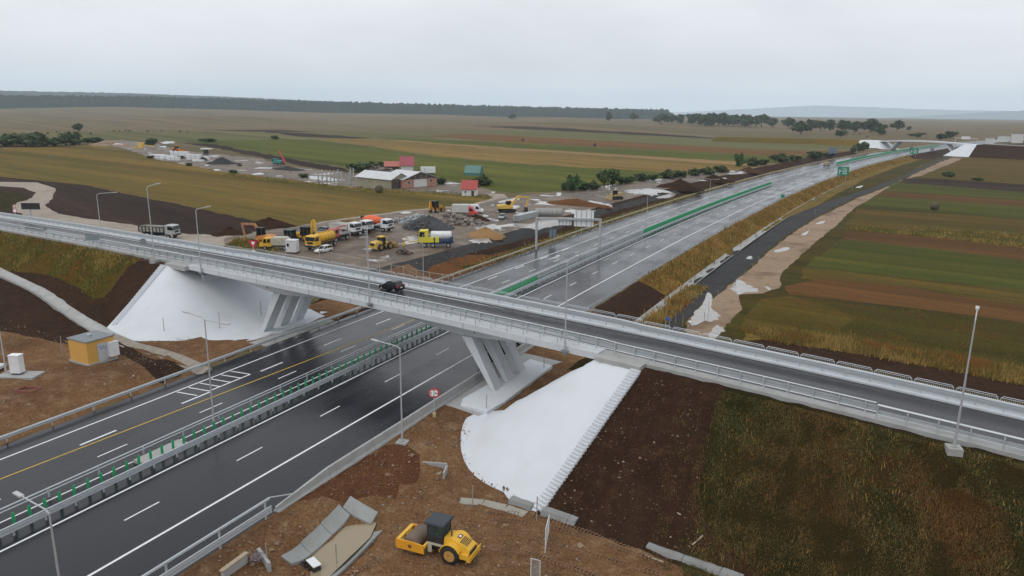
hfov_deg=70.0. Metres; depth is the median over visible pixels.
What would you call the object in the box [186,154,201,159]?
block stack
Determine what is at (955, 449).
street lamp
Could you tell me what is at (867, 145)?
shrub
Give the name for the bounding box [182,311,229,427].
street lamp
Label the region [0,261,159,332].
embankment slope
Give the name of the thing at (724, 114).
tree
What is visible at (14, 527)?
guard rail
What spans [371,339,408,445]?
street lamp
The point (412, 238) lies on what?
puddle
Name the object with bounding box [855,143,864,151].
shrub
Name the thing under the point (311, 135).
plough strip
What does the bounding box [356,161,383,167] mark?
shrub
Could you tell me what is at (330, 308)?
clay ground
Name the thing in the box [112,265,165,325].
embankment stairs
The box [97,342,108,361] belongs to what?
door
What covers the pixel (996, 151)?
overpass
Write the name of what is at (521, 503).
concrete channel
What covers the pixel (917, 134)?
tree
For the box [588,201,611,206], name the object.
puddle
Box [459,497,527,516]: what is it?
concrete channel
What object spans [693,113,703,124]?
tree
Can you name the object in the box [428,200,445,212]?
backhoe loader
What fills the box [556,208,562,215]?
concrete ring
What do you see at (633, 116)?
tree
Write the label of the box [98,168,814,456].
lane marking
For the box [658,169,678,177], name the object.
shrub
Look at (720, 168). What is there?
shrub
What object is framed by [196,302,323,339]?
white slope
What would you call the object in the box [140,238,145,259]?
road sign
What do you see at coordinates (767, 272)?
sandy path
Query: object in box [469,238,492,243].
puddle
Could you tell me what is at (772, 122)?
tree
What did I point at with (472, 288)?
pedestrian fence
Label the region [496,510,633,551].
tyre tracks
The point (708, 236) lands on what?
guard rail
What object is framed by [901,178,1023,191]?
plough strip
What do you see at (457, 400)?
concrete apron
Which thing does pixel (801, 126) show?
tree
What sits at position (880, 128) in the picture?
tree
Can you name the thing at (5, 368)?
street lamp
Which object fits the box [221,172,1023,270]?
weeds
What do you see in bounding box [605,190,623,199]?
bulldozer
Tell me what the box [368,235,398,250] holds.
wheel loader
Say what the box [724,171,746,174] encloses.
puddle
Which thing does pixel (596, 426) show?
embankment stairs
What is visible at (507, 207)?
excavator
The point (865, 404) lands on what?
guard rail
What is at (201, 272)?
street lamp
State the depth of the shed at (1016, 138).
890.91 m
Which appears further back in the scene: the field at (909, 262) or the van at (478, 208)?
the van at (478, 208)
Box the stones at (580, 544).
[0,321,588,575]
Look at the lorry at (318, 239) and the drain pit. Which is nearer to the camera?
the drain pit
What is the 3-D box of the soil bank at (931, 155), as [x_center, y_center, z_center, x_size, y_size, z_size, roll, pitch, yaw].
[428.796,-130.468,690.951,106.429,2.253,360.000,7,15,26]
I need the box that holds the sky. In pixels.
[0,0,1023,111]
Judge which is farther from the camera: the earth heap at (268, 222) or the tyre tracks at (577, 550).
the earth heap at (268, 222)
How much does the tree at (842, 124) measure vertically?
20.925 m
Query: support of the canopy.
on the works yard at (256, 166)
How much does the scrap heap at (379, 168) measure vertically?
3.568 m
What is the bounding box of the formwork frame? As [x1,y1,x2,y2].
[15,386,41,392]
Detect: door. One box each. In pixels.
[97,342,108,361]
[414,179,426,186]
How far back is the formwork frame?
76.22 m
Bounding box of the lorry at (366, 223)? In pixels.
[342,219,374,232]
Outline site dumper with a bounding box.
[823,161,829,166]
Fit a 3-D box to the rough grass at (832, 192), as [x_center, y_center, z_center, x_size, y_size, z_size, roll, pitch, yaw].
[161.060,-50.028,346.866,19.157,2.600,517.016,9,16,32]
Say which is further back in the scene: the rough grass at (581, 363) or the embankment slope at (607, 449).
the rough grass at (581, 363)
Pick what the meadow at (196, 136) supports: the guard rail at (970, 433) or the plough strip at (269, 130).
the plough strip at (269, 130)
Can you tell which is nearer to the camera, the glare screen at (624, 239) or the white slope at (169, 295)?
the white slope at (169, 295)
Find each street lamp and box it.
[0,334,6,372]
[12,491,59,575]
[96,192,116,226]
[146,183,160,263]
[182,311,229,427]
[195,206,210,274]
[366,223,381,306]
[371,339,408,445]
[422,234,435,280]
[560,255,579,354]
[571,209,593,259]
[944,306,979,456]
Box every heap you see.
[87,140,129,145]
[206,157,237,164]
[209,226,252,236]
[246,217,296,227]
[271,166,304,170]
[368,165,393,171]
[393,213,427,223]
[396,248,412,254]
[401,215,454,231]
[429,212,487,225]
[466,226,505,239]
[467,214,489,220]
[547,199,612,208]
[656,178,704,191]
[701,175,734,182]
[739,167,762,172]
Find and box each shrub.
[0,133,25,145]
[17,132,47,146]
[41,137,68,145]
[57,131,82,144]
[82,137,104,143]
[144,138,157,144]
[198,138,216,141]
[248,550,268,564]
[298,174,308,177]
[345,163,370,171]
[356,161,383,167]
[437,177,446,183]
[472,173,493,185]
[560,180,572,190]
[566,173,583,190]
[577,181,594,189]
[588,180,600,188]
[594,168,621,184]
[617,177,628,183]
[626,176,636,182]
[633,173,647,180]
[646,174,658,179]
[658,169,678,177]
[674,170,686,176]
[687,167,701,175]
[698,166,715,174]
[713,165,728,172]
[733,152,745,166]
[745,156,761,165]
[759,159,768,164]
[768,153,790,161]
[789,155,802,160]
[805,151,822,158]
[822,152,835,156]
[850,145,856,152]
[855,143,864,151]
[862,141,869,149]
[941,170,954,176]
[970,177,984,180]
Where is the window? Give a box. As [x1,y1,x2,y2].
[428,522,449,537]
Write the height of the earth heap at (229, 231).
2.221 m
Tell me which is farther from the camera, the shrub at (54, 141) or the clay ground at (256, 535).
the shrub at (54, 141)
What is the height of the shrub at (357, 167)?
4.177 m
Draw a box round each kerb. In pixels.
[0,215,245,256]
[0,227,176,262]
[634,330,1023,419]
[645,360,1023,460]
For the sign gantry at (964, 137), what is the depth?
710.78 m
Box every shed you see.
[384,161,399,169]
[985,138,994,143]
[997,136,1010,140]
[1010,133,1023,142]
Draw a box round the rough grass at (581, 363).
[569,357,594,370]
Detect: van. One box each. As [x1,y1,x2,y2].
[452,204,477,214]
[470,204,483,213]
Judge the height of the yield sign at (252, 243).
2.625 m
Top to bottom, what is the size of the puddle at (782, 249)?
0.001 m
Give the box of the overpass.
[712,137,1023,159]
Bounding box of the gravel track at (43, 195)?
[0,182,507,246]
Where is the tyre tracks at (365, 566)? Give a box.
[343,558,384,575]
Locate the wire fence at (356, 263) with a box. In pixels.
[319,249,453,285]
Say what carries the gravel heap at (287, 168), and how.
on the works yard at (256, 166)
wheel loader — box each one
[171,145,183,150]
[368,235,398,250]
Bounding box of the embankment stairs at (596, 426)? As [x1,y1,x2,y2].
[533,368,639,511]
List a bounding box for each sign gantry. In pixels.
[535,210,601,250]
[954,136,977,147]
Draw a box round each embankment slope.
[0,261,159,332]
[535,367,1018,575]
[744,339,1023,401]
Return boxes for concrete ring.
[535,208,541,215]
[539,208,545,215]
[543,208,549,215]
[548,208,553,215]
[552,208,557,215]
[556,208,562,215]
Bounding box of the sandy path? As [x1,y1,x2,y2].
[685,157,961,337]
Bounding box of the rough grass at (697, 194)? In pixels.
[509,139,996,257]
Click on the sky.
(672, 55)
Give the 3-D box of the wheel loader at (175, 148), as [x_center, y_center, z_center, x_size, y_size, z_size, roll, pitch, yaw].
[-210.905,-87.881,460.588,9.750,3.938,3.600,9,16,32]
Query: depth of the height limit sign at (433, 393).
72.84 m
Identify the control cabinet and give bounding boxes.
[0,353,45,379]
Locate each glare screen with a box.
[11,325,434,523]
[495,275,536,295]
[537,230,643,279]
[644,182,771,232]
[836,145,938,164]
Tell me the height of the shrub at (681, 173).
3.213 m
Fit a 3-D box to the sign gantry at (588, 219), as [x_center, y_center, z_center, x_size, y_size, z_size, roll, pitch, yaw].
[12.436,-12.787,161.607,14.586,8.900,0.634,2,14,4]
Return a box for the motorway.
[0,138,1023,575]
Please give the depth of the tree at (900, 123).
1167.42 m
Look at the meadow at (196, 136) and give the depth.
751.44 m
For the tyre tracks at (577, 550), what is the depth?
54.18 m
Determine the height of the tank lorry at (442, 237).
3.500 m
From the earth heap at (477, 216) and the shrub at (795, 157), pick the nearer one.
the earth heap at (477, 216)
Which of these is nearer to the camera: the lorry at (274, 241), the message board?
the lorry at (274, 241)
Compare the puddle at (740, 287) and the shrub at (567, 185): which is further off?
the shrub at (567, 185)
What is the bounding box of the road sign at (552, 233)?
[549,230,555,242]
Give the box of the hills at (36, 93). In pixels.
[0,90,333,101]
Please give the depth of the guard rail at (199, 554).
50.45 m
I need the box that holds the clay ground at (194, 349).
[0,331,276,445]
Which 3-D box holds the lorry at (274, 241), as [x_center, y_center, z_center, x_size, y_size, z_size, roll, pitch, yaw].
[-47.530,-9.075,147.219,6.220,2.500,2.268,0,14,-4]
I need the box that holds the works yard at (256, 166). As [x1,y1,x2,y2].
[114,140,494,195]
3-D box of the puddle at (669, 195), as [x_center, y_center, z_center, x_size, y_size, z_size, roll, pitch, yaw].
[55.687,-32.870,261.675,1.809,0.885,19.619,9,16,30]
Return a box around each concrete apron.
[249,318,332,345]
[281,496,381,575]
[445,353,561,415]
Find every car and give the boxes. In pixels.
[314,226,328,230]
[314,244,332,252]
[378,279,404,291]
[498,213,506,218]
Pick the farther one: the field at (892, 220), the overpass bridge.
the field at (892, 220)
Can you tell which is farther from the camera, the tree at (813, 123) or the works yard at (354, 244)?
the tree at (813, 123)
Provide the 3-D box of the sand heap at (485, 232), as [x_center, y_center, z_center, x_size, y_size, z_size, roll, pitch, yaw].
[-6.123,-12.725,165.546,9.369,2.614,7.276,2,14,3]
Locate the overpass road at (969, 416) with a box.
[0,218,1023,448]
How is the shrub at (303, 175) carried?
on the works yard at (256, 166)
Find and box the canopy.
[200,148,212,153]
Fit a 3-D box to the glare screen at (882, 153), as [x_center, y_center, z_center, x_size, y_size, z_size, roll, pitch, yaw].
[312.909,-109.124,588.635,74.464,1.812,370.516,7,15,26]
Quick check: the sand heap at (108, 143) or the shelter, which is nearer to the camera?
the shelter
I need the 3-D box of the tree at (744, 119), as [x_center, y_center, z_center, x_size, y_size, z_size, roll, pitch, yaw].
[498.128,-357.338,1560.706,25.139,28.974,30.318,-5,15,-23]
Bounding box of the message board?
[21,203,39,216]
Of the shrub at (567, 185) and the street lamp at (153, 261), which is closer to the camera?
the street lamp at (153, 261)
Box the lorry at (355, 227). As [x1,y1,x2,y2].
[329,221,362,235]
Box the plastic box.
[306,556,320,572]
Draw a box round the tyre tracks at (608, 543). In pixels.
[469,518,651,560]
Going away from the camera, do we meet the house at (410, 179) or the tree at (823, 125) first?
the house at (410, 179)
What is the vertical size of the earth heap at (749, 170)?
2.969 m
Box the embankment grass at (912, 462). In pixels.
[824,435,926,495]
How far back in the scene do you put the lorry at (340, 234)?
157.15 m
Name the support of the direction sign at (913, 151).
on the soil bank at (931, 155)
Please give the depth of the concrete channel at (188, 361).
90.02 m
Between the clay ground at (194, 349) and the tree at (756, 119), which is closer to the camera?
the clay ground at (194, 349)
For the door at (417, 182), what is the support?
in the house at (410, 179)
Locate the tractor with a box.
[276,229,298,238]
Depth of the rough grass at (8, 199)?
219.14 m
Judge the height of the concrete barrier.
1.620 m
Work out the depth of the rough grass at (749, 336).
107.28 m
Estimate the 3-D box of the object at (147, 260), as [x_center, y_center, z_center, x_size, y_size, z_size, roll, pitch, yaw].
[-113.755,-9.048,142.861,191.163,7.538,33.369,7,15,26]
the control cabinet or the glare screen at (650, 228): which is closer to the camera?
the control cabinet
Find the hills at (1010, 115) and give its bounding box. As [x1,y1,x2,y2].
[889,110,1023,119]
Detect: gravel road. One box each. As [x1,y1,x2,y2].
[371,190,686,272]
[661,156,953,331]
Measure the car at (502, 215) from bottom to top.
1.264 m
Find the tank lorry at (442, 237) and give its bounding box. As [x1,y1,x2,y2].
[402,229,453,247]
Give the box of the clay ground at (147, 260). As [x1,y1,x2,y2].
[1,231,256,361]
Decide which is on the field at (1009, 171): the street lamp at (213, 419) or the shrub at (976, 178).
the shrub at (976, 178)
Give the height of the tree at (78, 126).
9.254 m
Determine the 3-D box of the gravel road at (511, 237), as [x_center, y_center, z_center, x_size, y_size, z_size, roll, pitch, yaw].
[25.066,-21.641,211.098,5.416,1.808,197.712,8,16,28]
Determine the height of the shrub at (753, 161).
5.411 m
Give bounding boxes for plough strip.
[176,142,348,171]
[223,130,314,131]
[265,132,366,138]
[490,126,713,138]
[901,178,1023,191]
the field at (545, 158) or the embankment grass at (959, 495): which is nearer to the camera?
the embankment grass at (959, 495)
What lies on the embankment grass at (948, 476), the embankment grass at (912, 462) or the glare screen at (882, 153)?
the embankment grass at (912, 462)
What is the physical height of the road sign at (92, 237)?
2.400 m
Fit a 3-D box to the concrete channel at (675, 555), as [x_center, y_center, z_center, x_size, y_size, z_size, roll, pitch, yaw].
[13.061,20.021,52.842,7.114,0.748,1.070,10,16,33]
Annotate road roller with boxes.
[395,512,480,564]
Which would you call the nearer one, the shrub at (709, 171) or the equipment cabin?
the equipment cabin
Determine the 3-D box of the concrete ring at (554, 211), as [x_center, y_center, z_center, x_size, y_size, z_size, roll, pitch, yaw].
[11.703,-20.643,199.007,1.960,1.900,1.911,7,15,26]
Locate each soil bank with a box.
[311,151,855,322]
[591,281,666,321]
[908,144,988,159]
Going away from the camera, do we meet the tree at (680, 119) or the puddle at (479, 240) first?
the puddle at (479, 240)
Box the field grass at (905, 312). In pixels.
[756,299,1023,364]
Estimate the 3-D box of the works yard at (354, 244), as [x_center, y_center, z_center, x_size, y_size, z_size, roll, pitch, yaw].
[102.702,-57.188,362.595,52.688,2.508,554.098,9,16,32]
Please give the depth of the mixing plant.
493.70 m
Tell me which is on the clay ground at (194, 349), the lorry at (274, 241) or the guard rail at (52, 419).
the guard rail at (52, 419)
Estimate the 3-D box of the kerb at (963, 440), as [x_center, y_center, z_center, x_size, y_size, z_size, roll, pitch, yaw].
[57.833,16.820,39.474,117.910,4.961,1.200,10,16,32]
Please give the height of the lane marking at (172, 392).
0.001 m
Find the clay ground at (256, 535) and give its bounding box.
[178,346,706,575]
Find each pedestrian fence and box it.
[192,259,574,345]
[195,241,1023,403]
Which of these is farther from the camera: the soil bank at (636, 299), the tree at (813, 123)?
the tree at (813, 123)
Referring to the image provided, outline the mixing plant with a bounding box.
[131,142,151,147]
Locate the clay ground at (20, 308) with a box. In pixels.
[0,280,188,382]
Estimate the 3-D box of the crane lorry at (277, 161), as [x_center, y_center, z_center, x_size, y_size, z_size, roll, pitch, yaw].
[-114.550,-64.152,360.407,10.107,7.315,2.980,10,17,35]
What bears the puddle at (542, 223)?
on the gravel road at (511, 237)
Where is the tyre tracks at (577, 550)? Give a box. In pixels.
[482,530,664,575]
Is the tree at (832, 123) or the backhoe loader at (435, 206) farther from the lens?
the tree at (832, 123)
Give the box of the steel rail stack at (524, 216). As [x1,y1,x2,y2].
[513,211,538,220]
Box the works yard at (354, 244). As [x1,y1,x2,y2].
[224,155,857,270]
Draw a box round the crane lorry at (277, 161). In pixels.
[272,150,285,165]
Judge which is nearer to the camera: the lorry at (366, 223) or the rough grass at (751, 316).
the rough grass at (751, 316)
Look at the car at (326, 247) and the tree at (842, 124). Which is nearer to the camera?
the car at (326, 247)
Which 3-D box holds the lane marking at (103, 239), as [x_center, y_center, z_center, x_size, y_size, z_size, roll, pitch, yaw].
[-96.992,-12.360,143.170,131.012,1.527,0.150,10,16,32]
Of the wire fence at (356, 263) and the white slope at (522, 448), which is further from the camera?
the wire fence at (356, 263)
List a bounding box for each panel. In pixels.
[530,558,540,575]
[545,515,549,551]
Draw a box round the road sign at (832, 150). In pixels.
[828,148,836,156]
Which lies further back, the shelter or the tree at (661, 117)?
the tree at (661, 117)
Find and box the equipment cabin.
[66,330,119,365]
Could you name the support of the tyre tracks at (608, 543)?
on the clay ground at (256, 535)
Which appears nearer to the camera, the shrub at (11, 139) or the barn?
the barn
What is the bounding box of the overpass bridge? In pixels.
[165,255,649,414]
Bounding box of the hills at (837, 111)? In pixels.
[670,105,1007,117]
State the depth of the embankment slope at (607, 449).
59.54 m
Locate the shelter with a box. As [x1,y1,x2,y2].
[464,165,482,175]
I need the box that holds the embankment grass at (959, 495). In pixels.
[917,487,1012,565]
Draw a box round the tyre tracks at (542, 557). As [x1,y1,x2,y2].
[488,546,598,575]
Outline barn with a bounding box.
[355,170,405,188]
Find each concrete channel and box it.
[0,267,115,333]
[114,334,211,374]
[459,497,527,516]
[508,495,534,510]
[540,506,578,525]
[634,254,734,321]
[646,542,743,575]
[732,181,852,250]
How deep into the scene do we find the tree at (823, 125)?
1257.44 m
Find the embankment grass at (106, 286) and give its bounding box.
[0,233,138,299]
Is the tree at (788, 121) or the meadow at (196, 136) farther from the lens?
the tree at (788, 121)
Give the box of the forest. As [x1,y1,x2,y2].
[0,94,674,118]
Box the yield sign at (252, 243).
[248,240,256,250]
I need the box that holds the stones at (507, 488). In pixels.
[134,241,701,553]
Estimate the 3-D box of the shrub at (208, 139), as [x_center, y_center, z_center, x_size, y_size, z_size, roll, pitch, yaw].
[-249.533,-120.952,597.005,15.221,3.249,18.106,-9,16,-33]
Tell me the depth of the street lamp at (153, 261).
108.03 m
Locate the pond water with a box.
[310,522,375,575]
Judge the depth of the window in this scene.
52.74 m
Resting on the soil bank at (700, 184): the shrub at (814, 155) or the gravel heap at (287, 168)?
the shrub at (814, 155)
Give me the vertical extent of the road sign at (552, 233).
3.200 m
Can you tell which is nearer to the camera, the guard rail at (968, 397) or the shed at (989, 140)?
the guard rail at (968, 397)
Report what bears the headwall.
on the clay ground at (256, 535)
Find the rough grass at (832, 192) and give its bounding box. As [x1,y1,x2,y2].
[639,156,920,295]
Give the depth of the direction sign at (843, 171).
359.67 m
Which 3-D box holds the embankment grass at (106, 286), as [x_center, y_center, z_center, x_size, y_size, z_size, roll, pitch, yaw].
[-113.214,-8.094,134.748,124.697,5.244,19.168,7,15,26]
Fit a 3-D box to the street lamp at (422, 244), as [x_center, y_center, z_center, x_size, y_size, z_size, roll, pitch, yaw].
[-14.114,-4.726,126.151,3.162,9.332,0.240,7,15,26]
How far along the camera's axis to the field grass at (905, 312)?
114.22 m
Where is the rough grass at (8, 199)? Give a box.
[0,190,29,211]
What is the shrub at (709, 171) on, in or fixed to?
on the works yard at (354, 244)
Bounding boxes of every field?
[0,145,489,225]
[0,177,277,235]
[179,140,689,192]
[322,139,745,171]
[377,137,808,162]
[388,139,747,165]
[433,133,840,155]
[785,278,1023,322]
[801,268,1023,305]
[806,239,1023,290]
[843,231,1023,260]
[844,209,1023,245]
[859,196,1023,218]
[875,191,1023,205]
[880,182,1023,199]
[909,156,1023,183]
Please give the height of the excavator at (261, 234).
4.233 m
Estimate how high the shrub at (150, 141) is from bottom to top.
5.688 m
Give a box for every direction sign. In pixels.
[837,167,848,179]
[910,149,918,157]
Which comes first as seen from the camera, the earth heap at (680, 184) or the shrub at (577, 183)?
the shrub at (577, 183)
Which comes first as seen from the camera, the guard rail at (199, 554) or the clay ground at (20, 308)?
the guard rail at (199, 554)
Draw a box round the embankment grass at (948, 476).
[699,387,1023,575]
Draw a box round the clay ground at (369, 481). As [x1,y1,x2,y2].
[298,444,419,502]
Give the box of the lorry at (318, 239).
[303,230,335,248]
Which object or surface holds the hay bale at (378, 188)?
on the field at (137, 174)
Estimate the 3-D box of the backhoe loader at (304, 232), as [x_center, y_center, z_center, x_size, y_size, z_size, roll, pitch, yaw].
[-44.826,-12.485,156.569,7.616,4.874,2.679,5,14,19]
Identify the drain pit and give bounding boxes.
[423,461,447,478]
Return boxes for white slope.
[107,266,299,340]
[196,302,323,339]
[461,360,629,510]
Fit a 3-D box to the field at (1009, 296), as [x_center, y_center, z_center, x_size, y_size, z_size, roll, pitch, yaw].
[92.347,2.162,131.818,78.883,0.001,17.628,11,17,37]
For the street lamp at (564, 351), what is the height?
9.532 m
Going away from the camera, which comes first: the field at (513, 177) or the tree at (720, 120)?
the field at (513, 177)
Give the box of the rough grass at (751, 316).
[741,296,852,332]
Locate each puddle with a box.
[402,236,417,242]
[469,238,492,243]
[474,224,497,229]
[498,198,518,202]
[522,219,557,229]
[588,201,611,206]
[625,188,672,195]
[656,193,675,197]
[690,293,720,324]
[708,325,724,338]
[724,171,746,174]
[729,280,758,294]
[774,247,788,251]
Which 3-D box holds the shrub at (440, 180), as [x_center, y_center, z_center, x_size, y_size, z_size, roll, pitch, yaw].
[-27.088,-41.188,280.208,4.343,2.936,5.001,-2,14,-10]
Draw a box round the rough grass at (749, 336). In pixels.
[744,331,1015,380]
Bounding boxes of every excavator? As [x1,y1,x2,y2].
[241,223,275,241]
[496,195,529,212]
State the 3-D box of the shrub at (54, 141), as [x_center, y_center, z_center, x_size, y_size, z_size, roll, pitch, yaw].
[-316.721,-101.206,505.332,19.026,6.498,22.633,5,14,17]
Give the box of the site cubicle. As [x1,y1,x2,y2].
[285,239,299,253]
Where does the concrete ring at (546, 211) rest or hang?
on the works yard at (354, 244)
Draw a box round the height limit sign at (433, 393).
[428,388,439,416]
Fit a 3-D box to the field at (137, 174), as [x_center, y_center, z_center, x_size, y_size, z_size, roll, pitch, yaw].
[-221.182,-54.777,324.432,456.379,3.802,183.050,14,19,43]
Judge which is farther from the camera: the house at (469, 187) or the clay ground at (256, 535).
the house at (469, 187)
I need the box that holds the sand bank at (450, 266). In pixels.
[424,252,509,283]
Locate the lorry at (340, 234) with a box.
[327,225,349,241]
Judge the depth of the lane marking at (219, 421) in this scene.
70.79 m
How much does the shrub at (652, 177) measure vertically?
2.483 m
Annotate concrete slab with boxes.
[133,439,186,463]
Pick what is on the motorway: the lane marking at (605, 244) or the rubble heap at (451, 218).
the lane marking at (605, 244)
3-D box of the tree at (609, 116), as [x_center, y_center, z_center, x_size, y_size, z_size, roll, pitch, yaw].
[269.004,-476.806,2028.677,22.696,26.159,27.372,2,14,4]
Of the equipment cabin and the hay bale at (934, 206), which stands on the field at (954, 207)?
the hay bale at (934, 206)
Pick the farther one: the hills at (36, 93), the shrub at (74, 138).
the hills at (36, 93)
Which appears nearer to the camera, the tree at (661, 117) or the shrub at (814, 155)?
the shrub at (814, 155)
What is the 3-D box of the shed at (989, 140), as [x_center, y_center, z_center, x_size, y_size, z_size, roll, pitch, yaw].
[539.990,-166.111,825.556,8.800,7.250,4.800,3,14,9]
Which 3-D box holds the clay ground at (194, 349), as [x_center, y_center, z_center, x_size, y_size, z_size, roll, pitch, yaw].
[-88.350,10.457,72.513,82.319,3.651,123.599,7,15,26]
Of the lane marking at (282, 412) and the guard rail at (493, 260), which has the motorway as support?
the lane marking at (282, 412)
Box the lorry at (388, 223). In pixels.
[360,215,394,231]
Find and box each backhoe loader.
[296,219,316,241]
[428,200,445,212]
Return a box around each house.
[392,169,438,187]
[400,156,413,170]
[461,180,478,195]
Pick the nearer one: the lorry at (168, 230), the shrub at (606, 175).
the lorry at (168, 230)
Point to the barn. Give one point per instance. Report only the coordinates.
(372, 178)
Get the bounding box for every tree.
[71,123,82,131]
[606,112,612,120]
[629,113,637,120]
[653,113,670,124]
[669,114,677,123]
[676,114,684,123]
[685,113,697,123]
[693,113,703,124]
[699,114,712,125]
[707,113,718,125]
[716,112,729,125]
[716,113,724,125]
[726,114,738,126]
[738,114,751,126]
[749,115,763,126]
[759,114,770,126]
[768,118,778,127]
[781,117,795,127]
[790,120,811,134]
[806,119,819,130]
[815,120,828,130]
[822,119,836,130]
[835,130,847,136]
[836,120,850,129]
[848,121,860,132]
[859,118,880,131]
[874,124,888,133]
[889,120,905,128]
[908,133,925,136]
[936,133,948,140]
[945,131,959,137]
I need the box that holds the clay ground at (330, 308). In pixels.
[134,264,441,365]
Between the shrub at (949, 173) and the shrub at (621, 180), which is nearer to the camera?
the shrub at (621, 180)
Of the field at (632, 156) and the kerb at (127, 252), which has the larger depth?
the field at (632, 156)
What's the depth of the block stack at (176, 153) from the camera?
413.50 m
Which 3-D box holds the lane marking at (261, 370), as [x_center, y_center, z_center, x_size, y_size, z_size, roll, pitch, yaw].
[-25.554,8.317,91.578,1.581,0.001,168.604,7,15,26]
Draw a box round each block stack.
[160,155,174,158]
[167,156,180,160]
[170,151,189,156]
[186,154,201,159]
[308,176,340,180]
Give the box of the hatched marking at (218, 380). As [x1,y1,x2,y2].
[178,371,250,395]
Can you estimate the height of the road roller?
2.815 m
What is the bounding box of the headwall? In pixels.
[219,547,271,575]
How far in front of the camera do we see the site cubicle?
142.98 m
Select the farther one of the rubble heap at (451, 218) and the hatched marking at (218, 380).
the rubble heap at (451, 218)
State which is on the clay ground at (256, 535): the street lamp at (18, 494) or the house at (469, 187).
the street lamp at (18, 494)
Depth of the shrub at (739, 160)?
391.07 m
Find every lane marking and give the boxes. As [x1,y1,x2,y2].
[0,142,980,551]
[0,226,875,411]
[0,232,642,522]
[0,311,382,459]
[0,319,414,478]
[1,222,192,255]
[5,219,501,308]
[80,248,567,444]
[87,146,953,575]
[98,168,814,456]
[124,157,882,520]
[462,157,855,286]
[492,164,834,292]
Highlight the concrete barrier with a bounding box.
[274,344,533,512]
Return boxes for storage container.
[421,167,434,173]
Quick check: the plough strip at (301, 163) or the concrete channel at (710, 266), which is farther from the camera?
the plough strip at (301, 163)
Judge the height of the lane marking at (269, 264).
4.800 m
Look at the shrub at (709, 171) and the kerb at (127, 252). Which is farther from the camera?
the shrub at (709, 171)
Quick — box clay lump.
[300,560,310,571]
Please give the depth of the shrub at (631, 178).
292.25 m
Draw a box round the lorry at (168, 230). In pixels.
[138,224,181,237]
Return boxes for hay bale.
[375,185,382,192]
[930,202,939,209]
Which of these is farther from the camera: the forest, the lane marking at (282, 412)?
the forest
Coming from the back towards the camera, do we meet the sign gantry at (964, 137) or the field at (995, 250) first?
the sign gantry at (964, 137)
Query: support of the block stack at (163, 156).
on the works yard at (256, 166)
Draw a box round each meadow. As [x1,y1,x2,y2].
[0,130,876,150]
[680,143,1023,405]
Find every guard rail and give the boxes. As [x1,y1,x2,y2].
[0,141,979,513]
[0,141,984,537]
[0,212,1023,413]
[0,225,127,249]
[0,306,362,441]
[129,245,876,413]
[142,493,292,575]
[431,141,965,282]
[582,141,1002,310]
[875,404,1023,450]
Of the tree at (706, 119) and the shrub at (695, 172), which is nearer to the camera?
the shrub at (695, 172)
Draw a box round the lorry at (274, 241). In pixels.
[259,236,290,249]
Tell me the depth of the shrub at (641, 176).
302.16 m
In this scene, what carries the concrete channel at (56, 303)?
on the embankment slope at (116, 300)
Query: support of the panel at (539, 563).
on the clay ground at (256, 535)
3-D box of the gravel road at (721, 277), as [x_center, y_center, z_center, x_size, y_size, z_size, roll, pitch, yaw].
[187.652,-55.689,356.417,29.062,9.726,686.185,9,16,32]
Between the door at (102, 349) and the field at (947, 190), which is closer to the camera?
the door at (102, 349)
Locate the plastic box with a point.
(313, 563)

